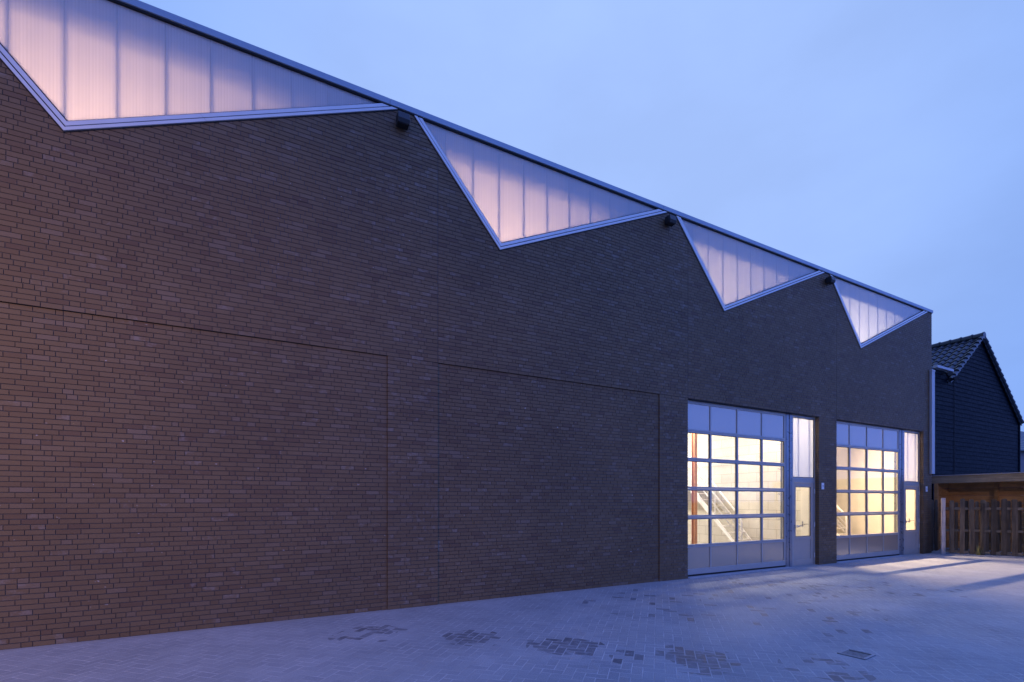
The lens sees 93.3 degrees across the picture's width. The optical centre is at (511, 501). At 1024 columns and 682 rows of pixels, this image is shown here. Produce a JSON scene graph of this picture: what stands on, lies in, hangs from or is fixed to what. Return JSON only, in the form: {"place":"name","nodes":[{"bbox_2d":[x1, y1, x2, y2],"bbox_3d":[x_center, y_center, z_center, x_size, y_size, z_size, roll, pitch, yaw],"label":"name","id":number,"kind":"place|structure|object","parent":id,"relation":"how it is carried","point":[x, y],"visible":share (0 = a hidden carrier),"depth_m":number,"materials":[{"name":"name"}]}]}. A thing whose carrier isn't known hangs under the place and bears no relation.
{"place":"outdoors","nodes":[
{"label":"outdoors","id":0,"kind":"place"},
{"bbox_2d":[0,544,1023,681],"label":"paved yard","id":1,"kind":"structure","parent":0,"point":[926,617],"depth_m":5.78,"materials":[{"name":"grey concrete"}]},
{"bbox_2d":[0,0,932,649],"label":"warehouse","id":2,"kind":"structure","parent":1,"relation":"on","point":[282,338],"depth_m":7.18,"materials":[{"name":"brown brick"}]},
{"bbox_2d":[0,0,399,132],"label":"triangular window","id":3,"kind":"structure","parent":2,"relation":"in","point":[91,65],"depth_m":5.93,"materials":[{"name":"metal"}]},
{"bbox_2d":[396,111,409,129],"bbox_3d":[-1.666,-5.799,7.370,0.180,0.162,0.184,0,0,-28],"label":"wall lamp","id":4,"kind":"object","parent":2,"relation":"attached to","point":[402,120],"visible":1,"depth_m":7.31,"materials":[{"name":"black metal"}]},
{"bbox_2d":[413,115,666,250],"bbox_3d":[0.844,-5.144,8.830,5.430,1.743,0.082,0,0,-28],"label":"triangular window","id":5,"kind":"structure","parent":2,"relation":"in","point":[518,201],"depth_m":8.47,"materials":[{"name":"metal"}]},
{"bbox_2d":[665,214,676,226],"bbox_3d":[3.271,-5.799,9.992,0.180,0.162,0.184,0,0,-28],"label":"wall lamp","id":6,"kind":"object","parent":2,"relation":"attached to","point":[670,220],"visible":1,"depth_m":9.94,"materials":[{"name":"black metal"}]},
{"bbox_2d":[691,433,696,543],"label":"steel column","id":7,"kind":"structure","parent":2,"relation":"on","point":[693,484],"depth_m":14.98,"materials":[{"name":"metal"}]},
{"bbox_2d":[688,456,752,541],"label":"steel staircase","id":8,"kind":"structure","parent":2,"relation":"on","point":[716,499],"depth_m":14.69,"materials":[{"name":"grey metal"}]},
{"bbox_2d":[687,400,785,576],"bbox_3d":[5.220,-0.282,11.311,3.650,3.839,0.128,0,0,-28],"label":"overhead door","id":9,"kind":"structure","parent":2,"relation":"in","point":[709,419],"depth_m":11.27,"materials":[{"name":"paint"}]},
{"bbox_2d":[676,216,824,311],"bbox_3d":[5.825,-5.144,11.475,5.430,1.743,0.082,0,0,-28],"label":"triangular window","id":10,"kind":"structure","parent":2,"relation":"in","point":[738,273],"depth_m":11.15,"materials":[{"name":"metal"}]},
{"bbox_2d":[792,480,814,566],"bbox_3d":[7.498,0.547,12.519,0.981,2.205,0.238,0,0,-28],"label":"entrance door","id":11,"kind":"structure","parent":2,"relation":"in","point":[803,547],"depth_m":12.52,"materials":[{"name":"grey paint"}]},
{"bbox_2d":[792,415,814,479],"bbox_3d":[7.510,-1.380,12.496,0.981,1.644,0.062,0,0,-28],"label":"transom window","id":12,"kind":"structure","parent":2,"relation":"in","point":[803,427],"depth_m":12.50,"materials":[{"name":"white glass"}]},
{"bbox_2d":[825,276,835,284],"bbox_3d":[8.350,-5.799,12.689,0.180,0.162,0.184,0,0,-28],"label":"wall lamp","id":13,"kind":"object","parent":2,"relation":"attached to","point":[829,280],"visible":1,"depth_m":12.64,"materials":[{"name":"black metal"}]},
{"bbox_2d":[836,504,851,535],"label":"steel staircase","id":14,"kind":"structure","parent":2,"relation":"on","point":[840,525],"depth_m":16.68,"materials":[{"name":"grey metal"}]},
{"bbox_2d":[836,421,898,560],"bbox_3d":[10.180,-0.282,13.944,3.650,3.839,0.128,0,0,-28],"label":"overhead door","id":15,"kind":"structure","parent":2,"relation":"in","point":[849,435],"depth_m":13.91,"materials":[{"name":"paint"}]},
{"bbox_2d":[830,275,926,348],"bbox_3d":[10.806,-5.144,14.120,5.430,1.743,0.082,0,0,-28],"label":"triangular window","id":16,"kind":"structure","parent":2,"relation":"in","point":[871,316],"depth_m":13.81,"materials":[{"name":"plastic"}]},
{"bbox_2d":[904,430,918,483],"bbox_3d":[12.469,-1.380,15.130,0.981,1.644,0.062,0,0,-28],"label":"transom window","id":17,"kind":"structure","parent":2,"relation":"in","point":[911,438],"depth_m":15.15,"materials":[{"name":"white glass"}]},
{"bbox_2d":[904,484,919,554],"bbox_3d":[12.457,0.547,15.152,0.981,2.205,0.238,0,0,-28],"label":"entrance door","id":18,"kind":"structure","parent":2,"relation":"in","point":[911,537],"depth_m":15.21,"materials":[{"name":"grey paint"}]},
{"bbox_2d":[929,369,934,473],"bbox_3d":[13.413,-2.540,15.434,0.220,3.320,0.078,0,0,-28],"label":"downpipe","id":19,"kind":"object","parent":2,"relation":"attached to","point":[931,421],"visible":1,"depth_m":15.39,"materials":[{"name":"metal"}]},
{"bbox_2d":[837,648,875,659],"bbox_3d":[3.713,1.654,5.214,0.264,0.032,0.264,0,0,-34],"label":"drain grate","id":20,"kind":"object","parent":1,"relation":"on","point":[856,654],"visible":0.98,"depth_m":5.21,"materials":[{"name":"metal"}]},
{"bbox_2d":[931,500,937,550],"bbox_3d":[13.691,0.770,15.710,0.580,1.660,0.080,0,0,-28],"label":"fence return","id":21,"kind":"object","parent":1,"relation":"on","point":[934,530],"visible":0.9,"depth_m":15.69,"materials":[{"name":"brown wood"}]},
{"bbox_2d":[928,553,1023,558],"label":"kerb","id":22,"kind":"structure","parent":1,"relation":"on","point":[976,555],"depth_m":14.49,"materials":[{"name":"concrete"}]},
{"bbox_2d":[932,472,1023,552],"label":"carport","id":23,"kind":"object","parent":1,"relation":"on","point":[966,487],"visible":0.57,"depth_m":16.13,"materials":[{"name":"brown wood"}]},
{"bbox_2d":[974,544,982,554],"bbox_3d":[14.044,1.451,14.544,0.210,0.398,0.236,0,0,-28],"label":"weed","id":24,"kind":"object","parent":1,"relation":"on","point":[978,551],"visible":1,"depth_m":14.54,"materials":[{"name":"plant"}]},
{"bbox_2d":[941,498,1023,555],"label":"picket fence","id":25,"kind":"object","parent":1,"relation":"on","point":[1013,507],"visible":1,"depth_m":14.51,"materials":[{"name":"brown wood"}]},
{"bbox_2d":[139,0,1023,431],"label":"sky","id":26,"kind":"structure","parent":0,"point":[879,144],"materials":[{"name":"blue"}]},
{"bbox_2d":[931,332,1023,540],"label":"gabled house","id":27,"kind":"structure","parent":0,"point":[979,421],"depth_m":20.57,"materials":[{"name":"wood"}]},
{"bbox_2d":[942,371,952,375],"bbox_3d":[17.013,-4.969,18.872,0.198,0.185,0.330,0,0,8],"label":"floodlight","id":28,"kind":"object","parent":27,"relation":"attached to","point":[949,373],"visible":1,"depth_m":18.75,"materials":[{"name":"black metal"}]},
{"bbox_2d":[1021,431,1023,503],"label":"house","id":29,"kind":"structure","parent":0,"point":[1022,451],"depth_m":42.32,"materials":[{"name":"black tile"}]}
]}

